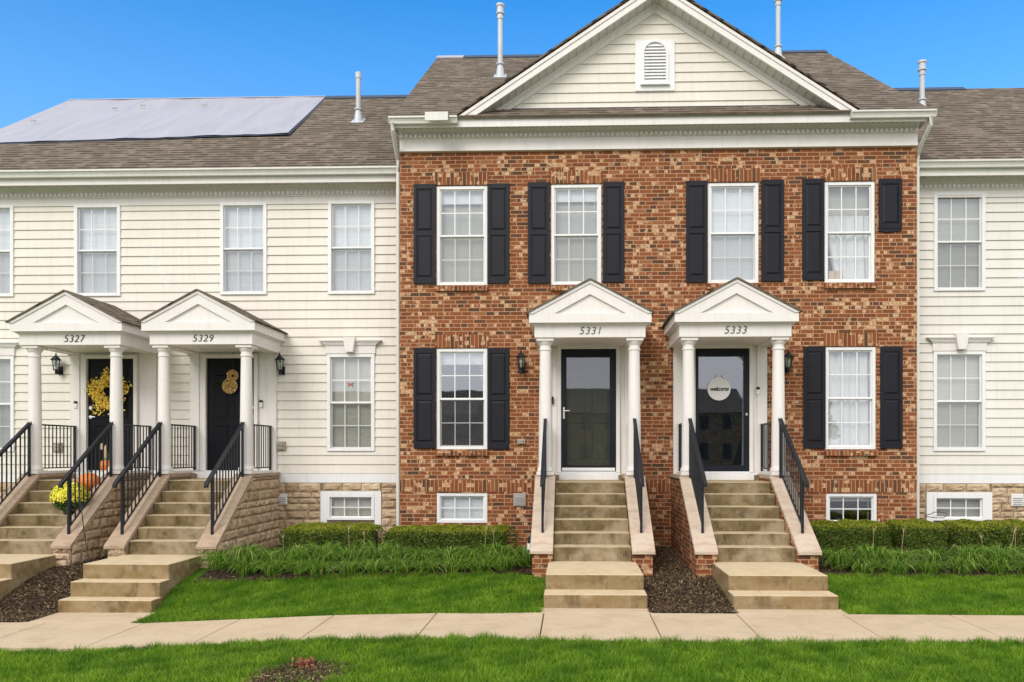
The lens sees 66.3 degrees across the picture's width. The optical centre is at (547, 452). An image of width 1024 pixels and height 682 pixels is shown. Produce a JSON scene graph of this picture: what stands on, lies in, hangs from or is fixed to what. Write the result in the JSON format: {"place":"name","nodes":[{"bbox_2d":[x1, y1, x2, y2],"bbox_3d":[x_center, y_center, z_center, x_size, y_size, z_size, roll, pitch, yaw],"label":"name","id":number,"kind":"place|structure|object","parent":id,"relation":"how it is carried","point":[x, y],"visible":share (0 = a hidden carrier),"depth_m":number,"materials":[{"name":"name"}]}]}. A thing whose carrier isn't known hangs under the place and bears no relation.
{"place":"outdoors","nodes":[
{"label":"outdoors","id":0,"kind":"place"},
{"bbox_2d":[0,629,1023,681],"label":"lawn","id":1,"kind":"structure","parent":0,"point":[111,659],"depth_m":7.18,"materials":[{"name":"green plant"}]},
{"bbox_2d":[239,657,354,681],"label":"mulch patch","id":2,"kind":"object","parent":1,"relation":"on","point":[268,676],"visible":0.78,"depth_m":6.87,"materials":[{"name":"wood"}]},
{"bbox_2d":[287,655,314,668],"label":"red flowering plant","id":3,"kind":"object","parent":2,"relation":"on","point":[306,661],"visible":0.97,"depth_m":7.08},
{"bbox_2d":[0,608,1023,651],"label":"sidewalk","id":4,"kind":"structure","parent":0,"point":[65,631],"depth_m":8.71,"materials":[{"name":"concrete"}]},
{"bbox_2d":[0,0,1023,128],"label":"sky","id":5,"kind":"structure","parent":0,"point":[53,52],"materials":[{"name":"blue"}]},
{"bbox_2d":[2,568,1023,681],"bbox_3d":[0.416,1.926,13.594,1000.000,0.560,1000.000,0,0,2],"label":"ground","id":6,"kind":"structure","parent":0,"point":[195,575],"depth_m":9.69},
{"bbox_2d":[0,557,106,621],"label":"mulch bed","id":7,"kind":"object","parent":6,"relation":"on","point":[40,595],"visible":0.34,"depth_m":10.82,"materials":[{"name":"wood"}]},
{"bbox_2d":[0,472,151,600],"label":"staircase","id":8,"kind":"structure","parent":6,"relation":"on","point":[35,538],"depth_m":12.43,"materials":[{"name":"concrete"}]},
{"bbox_2d":[0,421,31,504],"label":"handrail","id":9,"kind":"object","parent":8,"relation":"on","point":[26,426],"visible":1,"depth_m":12.87,"materials":[{"name":"black metal"}]},
{"bbox_2d":[42,424,77,472],"bbox_3d":[-8.703,-0.067,13.943,0.100,0.854,0.980,0,0,2],"label":"porch railing","id":10,"kind":"object","parent":8,"relation":"on","point":[74,449],"visible":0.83,"depth_m":13.98,"materials":[{"name":"black metal"}]},
{"bbox_2d":[49,481,89,514],"bbox_3d":[-7.652,0.722,12.537,0.583,0.533,0.540,0,0,2],"label":"potted mum","id":11,"kind":"object","parent":8,"relation":"on","point":[58,497],"visible":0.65,"depth_m":12.39,"materials":[{"name":"yellow plant"}]},
{"bbox_2d":[5,290,157,473],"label":"portico","id":12,"kind":"structure","parent":8,"relation":"on","point":[65,322],"depth_m":13.19,"materials":[{"name":"wood"}]},
{"bbox_2d":[58,422,112,533],"bbox_3d":[-7.347,0.358,12.496,0.052,1.781,1.346,0,0,2],"label":"handrail","id":13,"kind":"object","parent":8,"relation":"on","point":[67,477],"visible":0.99,"depth_m":12.50,"materials":[{"name":"black metal"}]},
{"bbox_2d":[77,470,98,490],"bbox_3d":[-7.622,0.456,13.019,0.329,0.348,0.340,0,0,2],"label":"pumpkin","id":14,"kind":"object","parent":8,"relation":"on","point":[85,480],"visible":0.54,"depth_m":12.91,"materials":[{"name":"orange plant"}]},
{"bbox_2d":[123,424,151,472],"bbox_3d":[-7.304,-0.067,13.900,0.100,0.854,0.980,0,0,2],"label":"porch railing","id":15,"kind":"object","parent":8,"relation":"on","point":[143,426],"visible":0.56,"depth_m":13.93,"materials":[{"name":"black metal"}]},
{"bbox_2d":[58,472,279,612],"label":"staircase","id":16,"kind":"structure","parent":6,"relation":"on","point":[144,567],"depth_m":12.13,"materials":[{"name":"concrete"}]},
{"bbox_2d":[112,422,161,533],"bbox_3d":[-6.513,0.358,12.470,0.052,1.781,1.346,0,0,2],"label":"handrail","id":17,"kind":"object","parent":16,"relation":"on","point":[120,478],"visible":1,"depth_m":12.48,"materials":[{"name":"black metal"}]},
{"bbox_2d":[171,424,197,472],"bbox_3d":[-6.470,-0.067,13.874,0.100,0.854,0.980,0,0,2],"label":"porch railing","id":18,"kind":"object","parent":16,"relation":"on","point":[194,451],"visible":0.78,"depth_m":13.93,"materials":[{"name":"black metal"}]},
{"bbox_2d":[137,289,287,473],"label":"portico","id":19,"kind":"structure","parent":16,"relation":"on","point":[195,321],"depth_m":13.10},
{"bbox_2d":[204,421,244,534],"bbox_3d":[-5.114,0.358,12.427,0.052,1.781,1.346,0,0,2],"label":"handrail","id":20,"kind":"object","parent":16,"relation":"on","point":[217,466],"visible":1,"depth_m":12.43,"materials":[{"name":"black metal"}]},
{"bbox_2d":[253,424,272,472],"bbox_3d":[-5.071,-0.067,13.832,0.100,0.854,0.980,0,0,2],"label":"porch railing","id":21,"kind":"object","parent":16,"relation":"on","point":[269,467],"visible":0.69,"depth_m":13.96,"materials":[{"name":"black metal"}]},
{"bbox_2d":[0,71,407,544],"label":"cream townhouse","id":22,"kind":"structure","parent":6,"relation":"on","point":[292,234],"depth_m":14.38,"materials":[{"name":"plastic"}]},
{"bbox_2d":[0,204,13,296],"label":"window","id":23,"kind":"structure","parent":22,"relation":"in","point":[6,210],"depth_m":14.60,"materials":[{"name":"clear glass"}]},
{"bbox_2d":[0,342,18,451],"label":"window","id":24,"kind":"structure","parent":22,"relation":"in","point":[7,349],"depth_m":14.57,"materials":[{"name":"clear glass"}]},
{"bbox_2d":[50,353,62,374],"bbox_3d":[-8.998,-1.652,14.359,0.200,0.428,0.217,0,0,2],"label":"wall lantern","id":25,"kind":"object","parent":22,"relation":"attached to","point":[58,370],"depth_m":14.33,"materials":[{"name":"black metal"}]},
{"bbox_2d":[74,204,122,295],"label":"window","id":26,"kind":"structure","parent":22,"relation":"in","point":[97,231],"depth_m":14.54,"materials":[{"name":"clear glass"}]},
{"bbox_2d":[83,355,138,470],"bbox_3d":[-8.026,-0.724,14.401,1.009,2.135,0.098,0,0,2],"label":"door","id":27,"kind":"structure","parent":22,"relation":"in","point":[93,365],"depth_m":14.41,"materials":[{"name":"black metal"}]},
{"bbox_2d":[83,367,136,415],"bbox_3d":[-8.005,-1.128,14.342,1.010,0.912,0.131,0,0,2],"label":"wreath","id":28,"kind":"object","parent":27,"relation":"attached to","point":[99,399],"visible":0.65,"depth_m":14.35,"materials":[{"name":"yellow plant"}]},
{"bbox_2d":[0,96,324,143],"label":"solar panels","id":29,"kind":"object","parent":22,"relation":"on","point":[70,120],"visible":1,"depth_m":17.08,"materials":[{"name":"glass"}]},
{"bbox_2d":[202,354,258,470],"bbox_3d":[-5.801,-0.726,14.333,1.020,2.136,0.098,0,0,2],"label":"door","id":30,"kind":"structure","parent":22,"relation":"in","point":[220,409],"depth_m":14.35,"materials":[{"name":"wood"}]},
{"bbox_2d":[222,370,237,393],"bbox_3d":[-5.789,-1.455,14.279,0.321,0.766,0.109,0,0,2],"label":"wreath","id":31,"kind":"object","parent":30,"relation":"attached to","point":[229,386],"visible":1,"depth_m":14.27,"materials":[{"name":"plant"}]},
{"bbox_2d":[220,202,268,294],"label":"window","id":32,"kind":"structure","parent":22,"relation":"in","point":[243,225],"depth_m":14.46,"materials":[{"name":"clear glass"}]},
{"bbox_2d":[318,337,381,450],"bbox_3d":[-3.592,-1.061,14.293,1.144,2.064,0.252,0,0,2],"label":"window","id":33,"kind":"structure","parent":22,"relation":"in","point":[350,409],"depth_m":14.40,"materials":[{"name":"white glass"}]},
{"bbox_2d":[320,491,380,524],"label":"window","id":34,"kind":"structure","parent":22,"relation":"in","point":[334,505],"depth_m":14.30,"materials":[{"name":"clear glass"}]},
{"bbox_2d":[328,200,375,293],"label":"window","id":35,"kind":"structure","parent":22,"relation":"in","point":[351,223],"depth_m":14.40,"materials":[{"name":"clear glass"}]},
{"bbox_2d":[134,569,545,622],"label":"lawn","id":36,"kind":"structure","parent":6,"relation":"on","point":[245,612],"depth_m":10.31,"materials":[{"name":"green plant"}]},
{"bbox_2d":[194,544,531,581],"bbox_3d":[-2.567,1.715,12.657,4.877,0.260,3.198,0,0,2],"label":"mulch bed","id":37,"kind":"object","parent":6,"relation":"on","point":[225,574],"visible":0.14,"depth_m":11.34,"materials":[{"name":"soil"}]},
{"bbox_2d":[187,548,254,569],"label":"lily clump","id":38,"kind":"object","parent":37,"relation":"on","point":[214,559],"visible":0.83,"depth_m":11.65,"materials":[{"name":"green plant"}]},
{"bbox_2d":[210,542,274,566],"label":"lily clump","id":39,"kind":"object","parent":37,"relation":"on","point":[240,551],"visible":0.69,"depth_m":11.62,"materials":[{"name":"green plant"}]},
{"bbox_2d":[203,557,284,575],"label":"lily clump","id":40,"kind":"object","parent":37,"relation":"on","point":[251,569],"visible":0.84,"depth_m":11.37,"materials":[{"name":"green plant"}]},
{"bbox_2d":[224,547,302,565],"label":"lily clump","id":41,"kind":"object","parent":37,"relation":"on","point":[268,556],"visible":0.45,"depth_m":11.75,"materials":[{"name":"green plant"}]},
{"bbox_2d":[235,557,303,575],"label":"lily clump","id":42,"kind":"object","parent":37,"relation":"on","point":[273,570],"visible":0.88,"depth_m":11.34,"materials":[{"name":"green plant"}]},
{"bbox_2d":[258,557,338,574],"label":"lily clump","id":43,"kind":"object","parent":37,"relation":"on","point":[297,571],"visible":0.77,"depth_m":11.33,"materials":[{"name":"green plant"}]},
{"bbox_2d":[262,543,336,564],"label":"lily clump","id":44,"kind":"object","parent":37,"relation":"on","point":[305,554],"visible":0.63,"depth_m":11.60,"materials":[{"name":"green plant"}]},
{"bbox_2d":[277,559,360,575],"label":"lily clump","id":45,"kind":"object","parent":37,"relation":"on","point":[320,569],"visible":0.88,"depth_m":11.24,"materials":[{"name":"green plant"}]},
{"bbox_2d":[280,541,362,564],"bbox_3d":[-3.342,1.534,11.789,1.467,0.380,1.398,0,0,2],"label":"lily clump","id":46,"kind":"object","parent":37,"relation":"on","point":[321,552],"visible":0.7,"depth_m":11.70,"materials":[{"name":"green plant"}]},
{"bbox_2d":[278,521,386,559],"bbox_3d":[-3.477,1.423,12.815,1.693,0.588,0.970,0,0,2],"label":"hedge","id":47,"kind":"object","parent":37,"relation":"on","point":[318,532],"visible":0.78,"depth_m":12.41,"materials":[{"name":"green plant"}]},
{"bbox_2d":[315,545,384,566],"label":"lily clump","id":48,"kind":"object","parent":37,"relation":"on","point":[347,555],"visible":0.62,"depth_m":11.74,"materials":[{"name":"green plant"}]},
{"bbox_2d":[315,557,385,574],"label":"lily clump","id":49,"kind":"object","parent":37,"relation":"on","point":[351,569],"visible":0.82,"depth_m":11.28,"materials":[{"name":"green plant"}]},
{"bbox_2d":[333,539,410,563],"bbox_3d":[-2.563,1.519,11.841,1.300,0.386,1.433,0,0,2],"label":"lily clump","id":50,"kind":"object","parent":37,"relation":"on","point":[368,554],"visible":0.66,"depth_m":11.72,"materials":[{"name":"green plant"}]},
{"bbox_2d":[330,557,414,573],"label":"lily clump","id":51,"kind":"object","parent":37,"relation":"on","point":[375,569],"visible":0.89,"depth_m":11.27,"materials":[{"name":"green plant"}]},
{"bbox_2d":[361,542,426,565],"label":"lily clump","id":52,"kind":"object","parent":37,"relation":"on","point":[394,551],"visible":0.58,"depth_m":11.71,"materials":[{"name":"green plant"}]},
{"bbox_2d":[364,555,444,573],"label":"lily clump","id":53,"kind":"object","parent":37,"relation":"on","point":[403,569],"visible":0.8,"depth_m":11.27,"materials":[{"name":"green plant"}]},
{"bbox_2d":[375,547,458,564],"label":"lily clump","id":54,"kind":"object","parent":37,"relation":"on","point":[421,556],"visible":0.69,"depth_m":11.55,"materials":[{"name":"green plant"}]},
{"bbox_2d":[386,557,454,572],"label":"lily clump","id":55,"kind":"object","parent":37,"relation":"on","point":[421,567],"visible":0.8,"depth_m":11.22,"materials":[{"name":"green plant"}]},
{"bbox_2d":[412,545,487,564],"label":"lily clump","id":56,"kind":"object","parent":37,"relation":"on","point":[447,551],"visible":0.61,"depth_m":11.73,"materials":[{"name":"green plant"}]},
{"bbox_2d":[382,523,518,558],"bbox_3d":[-1.553,1.425,12.703,2.183,0.543,0.870,0,0,2],"label":"hedge","id":57,"kind":"object","parent":37,"relation":"on","point":[441,537],"visible":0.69,"depth_m":12.35,"materials":[{"name":"green plant"}]},
{"bbox_2d":[416,554,488,572],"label":"lily clump","id":58,"kind":"object","parent":37,"relation":"on","point":[456,569],"visible":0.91,"depth_m":11.18,"materials":[{"name":"green plant"}]},
{"bbox_2d":[433,546,515,563],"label":"lily clump","id":59,"kind":"object","parent":37,"relation":"on","point":[476,554],"visible":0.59,"depth_m":11.57,"materials":[{"name":"green plant"}]},
{"bbox_2d":[439,557,513,573],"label":"lily clump","id":60,"kind":"object","parent":37,"relation":"on","point":[476,566],"visible":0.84,"depth_m":11.20,"materials":[{"name":"green plant"}]},
{"bbox_2d":[469,541,528,564],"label":"lily clump","id":61,"kind":"object","parent":37,"relation":"on","point":[499,551],"visible":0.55,"depth_m":11.60,"materials":[{"name":"green plant"}]},
{"bbox_2d":[474,552,531,571],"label":"lily clump","id":62,"kind":"object","parent":37,"relation":"on","point":[507,561],"visible":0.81,"depth_m":11.26,"materials":[{"name":"green plant"}]},
{"bbox_2d":[504,545,531,566],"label":"lily clump","id":63,"kind":"object","parent":37,"relation":"on","point":[526,553],"visible":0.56,"depth_m":11.54,"materials":[{"name":"green plant"}]},
{"bbox_2d":[530,474,654,608],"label":"staircase","id":64,"kind":"structure","parent":6,"relation":"on","point":[591,546],"depth_m":11.00,"materials":[{"name":"concrete"}]},
{"bbox_2d":[540,419,546,531],"bbox_3d":[-0.059,0.288,11.632,0.052,1.691,1.426,0,0,2],"label":"handrail","id":65,"kind":"object","parent":64,"relation":"on","point":[543,473],"visible":1,"depth_m":11.31,"materials":[{"name":"black metal"}]},
{"bbox_2d":[526,278,654,475],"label":"portico","id":66,"kind":"structure","parent":64,"relation":"on","point":[589,312],"depth_m":12.28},
{"bbox_2d":[633,418,643,532],"bbox_3d":[1.341,0.288,11.589,0.052,1.691,1.426,0,0,2],"label":"handrail","id":67,"kind":"object","parent":64,"relation":"on","point":[638,475],"visible":1,"depth_m":11.53,"materials":[{"name":"black metal"}]},
{"bbox_2d":[388,0,936,546],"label":"brick townhouse","id":68,"kind":"structure","parent":6,"relation":"on","point":[662,158],"depth_m":13.54,"materials":[{"name":"red brick"}]},
{"bbox_2d":[437,186,486,284],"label":"window","id":69,"kind":"structure","parent":68,"relation":"in","point":[461,210],"depth_m":13.79,"materials":[{"name":"clear glass"}]},
{"bbox_2d":[437,348,486,448],"bbox_3d":[-1.494,-0.939,13.729,0.888,1.758,0.131,0,0,2],"label":"window","id":70,"kind":"structure","parent":68,"relation":"in","point":[454,357],"depth_m":13.70,"materials":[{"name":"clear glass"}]},
{"bbox_2d":[437,493,486,522],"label":"window","id":71,"kind":"structure","parent":68,"relation":"in","point":[451,507],"depth_m":13.77,"materials":[{"name":"clear glass"}]},
{"bbox_2d":[513,493,525,505],"bbox_3d":[-0.487,0.816,13.608,0.214,0.222,0.062,0,0,2],"label":"wall vent","id":72,"kind":"object","parent":68,"relation":"attached to","point":[519,499],"depth_m":13.59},
{"bbox_2d":[551,184,600,284],"bbox_3d":[0.498,-3.789,13.694,0.870,1.741,0.184,0,0,2],"label":"window","id":73,"kind":"structure","parent":68,"relation":"in","point":[575,209],"depth_m":13.74,"materials":[{"name":"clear glass"}]},
{"bbox_2d":[557,346,619,472],"bbox_3d":[0.705,-0.756,13.534,1.079,2.196,0.098,0,0,2],"label":"door frame","id":74,"kind":"structure","parent":68,"relation":"in","point":[588,379],"depth_m":13.55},
{"bbox_2d":[561,349,615,470],"bbox_3d":[0.703,-0.732,13.480,0.945,2.109,0.100,0,0,2],"label":"storm door","id":75,"kind":"structure","parent":68,"relation":"in","point":[565,353],"depth_m":13.50,"materials":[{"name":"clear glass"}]},
{"bbox_2d":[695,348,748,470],"bbox_3d":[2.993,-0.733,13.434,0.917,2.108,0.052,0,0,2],"label":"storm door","id":76,"kind":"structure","parent":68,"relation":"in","point":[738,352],"depth_m":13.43,"materials":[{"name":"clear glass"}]},
{"bbox_2d":[694,345,752,472],"bbox_3d":[2.994,-0.756,13.464,1.051,2.195,0.098,0,0,2],"label":"door","id":77,"kind":"structure","parent":68,"relation":"in","point":[721,422],"depth_m":13.48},
{"bbox_2d":[707,375,730,399],"bbox_3d":[2.933,-1.118,13.418,0.392,0.444,0.020,0,0,2],"label":"welcome sign","id":78,"kind":"object","parent":77,"relation":"hanging from","point":[718,388],"visible":1,"depth_m":13.41,"materials":[{"name":"white plastic"}]},
{"bbox_2d":[708,183,757,282],"bbox_3d":[3.202,-3.793,13.585,0.869,1.730,0.131,0,0,2],"label":"window","id":79,"kind":"structure","parent":68,"relation":"in","point":[732,207],"depth_m":13.63,"materials":[{"name":"clear glass"}]},
{"bbox_2d":[825,182,874,282],"bbox_3d":[5.189,-3.790,13.551,0.852,1.732,0.184,0,0,2],"label":"window","id":80,"kind":"structure","parent":68,"relation":"in","point":[849,229],"depth_m":13.60,"materials":[{"name":"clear glass"}]},
{"bbox_2d":[825,347,875,448],"bbox_3d":[5.202,-0.938,13.547,0.861,1.759,0.177,0,0,2],"label":"window","id":81,"kind":"structure","parent":68,"relation":"in","point":[850,371],"depth_m":13.60,"materials":[{"name":"white glass"}]},
{"bbox_2d":[826,493,876,520],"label":"window","id":82,"kind":"structure","parent":68,"relation":"in","point":[872,497],"depth_m":13.47,"materials":[{"name":"clear glass"}]},
{"bbox_2d":[644,546,737,612],"bbox_3d":[1.766,1.737,11.335,1.074,0.297,4.520,0,0,2],"label":"mulch bed","id":83,"kind":"object","parent":6,"relation":"on","point":[674,584],"visible":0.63,"depth_m":10.10,"materials":[{"name":"wood"}]},
{"bbox_2d":[669,473,838,609],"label":"staircase","id":84,"kind":"structure","parent":6,"relation":"on","point":[752,546],"depth_m":11.04,"materials":[{"name":"concrete"}]},
{"bbox_2d":[676,423,681,473],"bbox_3d":[2.249,-0.067,13.007,0.100,0.854,0.980,0,0,2],"label":"porch railing","id":85,"kind":"object","parent":84,"relation":"on","point":[679,446],"visible":0.27,"depth_m":13.34,"materials":[{"name":"black metal"}]},
{"bbox_2d":[688,417,706,532],"bbox_3d":[2.205,0.288,11.563,0.052,1.691,1.426,0,0,2],"label":"handrail","id":86,"kind":"object","parent":84,"relation":"on","point":[697,475],"visible":1,"depth_m":11.55,"materials":[{"name":"black metal"}]},
{"bbox_2d":[661,277,802,475],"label":"portico","id":87,"kind":"structure","parent":84,"relation":"on","point":[737,311],"depth_m":12.22,"materials":[{"name":"wood"}]},
{"bbox_2d":[758,422,771,474],"bbox_3d":[3.649,-0.067,12.964,0.100,0.854,0.980,0,0,2],"label":"porch railing","id":88,"kind":"object","parent":84,"relation":"on","point":[763,448],"visible":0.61,"depth_m":13.13,"materials":[{"name":"black metal"}]},
{"bbox_2d":[778,418,808,532],"bbox_3d":[3.605,0.288,11.520,0.052,1.691,1.426,0,0,2],"label":"handrail","id":89,"kind":"object","parent":84,"relation":"on","point":[792,475],"visible":1,"depth_m":11.57,"materials":[{"name":"black metal"}]},
{"bbox_2d":[819,551,1023,576],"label":"mulch bed","id":90,"kind":"object","parent":6,"relation":"on","point":[834,571],"visible":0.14,"depth_m":11.15,"materials":[{"name":"wood"}]},
{"bbox_2d":[809,519,893,558],"bbox_3d":[4.755,1.369,12.508,1.409,0.615,0.868,0,0,2],"label":"hedge","id":91,"kind":"object","parent":90,"relation":"on","point":[837,534],"visible":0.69,"depth_m":12.15,"materials":[{"name":"green plant"}]},
{"bbox_2d":[819,547,887,569],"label":"lily clump","id":92,"kind":"object","parent":90,"relation":"on","point":[834,559],"visible":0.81,"depth_m":11.30,"materials":[{"name":"green plant"}]},
{"bbox_2d":[827,556,893,573],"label":"lily clump","id":93,"kind":"object","parent":90,"relation":"on","point":[859,568],"visible":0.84,"depth_m":11.00,"materials":[{"name":"green plant"}]},
{"bbox_2d":[828,542,928,568],"bbox_3d":[4.706,1.519,11.468,1.482,0.336,1.512,0,0,2],"label":"lily clump","id":94,"kind":"object","parent":90,"relation":"on","point":[870,552],"visible":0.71,"depth_m":11.33,"materials":[{"name":"green plant"}]},
{"bbox_2d":[863,558,936,573],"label":"lily clump","id":95,"kind":"object","parent":90,"relation":"on","point":[896,568],"visible":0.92,"depth_m":10.97,"materials":[{"name":"green plant"}]},
{"bbox_2d":[867,547,945,567],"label":"lily clump","id":96,"kind":"object","parent":90,"relation":"on","point":[900,557],"visible":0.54,"depth_m":11.40,"materials":[{"name":"green plant"}]},
{"bbox_2d":[885,518,948,558],"bbox_3d":[5.845,1.358,12.500,0.850,0.625,0.923,0,0,2],"label":"hedge","id":97,"kind":"object","parent":90,"relation":"on","point":[920,534],"visible":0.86,"depth_m":12.12,"materials":[{"name":"green plant"}]},
{"bbox_2d":[892,547,978,568],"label":"lily clump","id":98,"kind":"object","parent":90,"relation":"on","point":[933,557],"visible":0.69,"depth_m":11.36,"materials":[{"name":"green plant"}]},
{"bbox_2d":[904,558,974,573],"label":"lily clump","id":99,"kind":"object","parent":90,"relation":"on","point":[927,566],"visible":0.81,"depth_m":10.99,"materials":[{"name":"green plant"}]},
{"bbox_2d":[922,555,1007,573],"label":"lily clump","id":100,"kind":"object","parent":90,"relation":"on","point":[955,569],"visible":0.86,"depth_m":11.01,"materials":[{"name":"green plant"}]},
{"bbox_2d":[916,543,1020,569],"bbox_3d":[6.091,1.511,11.402,1.462,0.356,1.424,0,0,2],"label":"lily clump","id":101,"kind":"object","parent":90,"relation":"on","point":[967,553],"visible":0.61,"depth_m":11.27,"materials":[{"name":"green plant"}]},
{"bbox_2d":[939,518,1023,558],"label":"hedge","id":102,"kind":"object","parent":90,"relation":"on","point":[962,531],"visible":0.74,"depth_m":12.10,"materials":[{"name":"green plant"}]},
{"bbox_2d":[946,542,1023,568],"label":"lily clump","id":103,"kind":"object","parent":90,"relation":"on","point":[1009,553],"visible":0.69,"depth_m":11.28,"materials":[{"name":"green plant"}]},
{"bbox_2d":[968,557,1023,574],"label":"lily clump","id":104,"kind":"object","parent":90,"relation":"on","point":[994,568],"visible":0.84,"depth_m":11.00,"materials":[{"name":"green plant"}]},
{"bbox_2d":[846,59,1023,523],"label":"cream townhouse","id":105,"kind":"structure","parent":6,"relation":"on","point":[971,312],"depth_m":13.97,"materials":[{"name":"plastic"}]},
{"bbox_2d":[931,192,985,290],"bbox_3d":[7.339,-3.764,14.011,0.900,1.761,0.146,0,0,2],"label":"window","id":106,"kind":"structure","parent":105,"relation":"in","point":[959,232],"depth_m":14.07,"materials":[{"name":"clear glass"}]},
{"bbox_2d":[926,492,991,521],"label":"window","id":107,"kind":"structure","parent":105,"relation":"in","point":[977,506],"depth_m":13.97,"materials":[{"name":"clear glass"}]},
{"bbox_2d":[925,334,995,450],"bbox_3d":[7.333,-1.064,13.958,1.179,2.070,0.252,0,0,2],"label":"window","id":108,"kind":"structure","parent":105,"relation":"in","point":[959,361],"depth_m":14.06,"materials":[{"name":"white glass"}]},
{"bbox_2d":[1010,494,1023,505],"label":"wall vent","id":109,"kind":"object","parent":105,"relation":"attached to","point":[1016,499],"depth_m":13.89,"materials":[{"name":"white plastic"}]},
{"bbox_2d":[822,570,1023,615],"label":"lawn","id":110,"kind":"structure","parent":0,"point":[881,607],"depth_m":9.89,"materials":[{"name":"green plant"}]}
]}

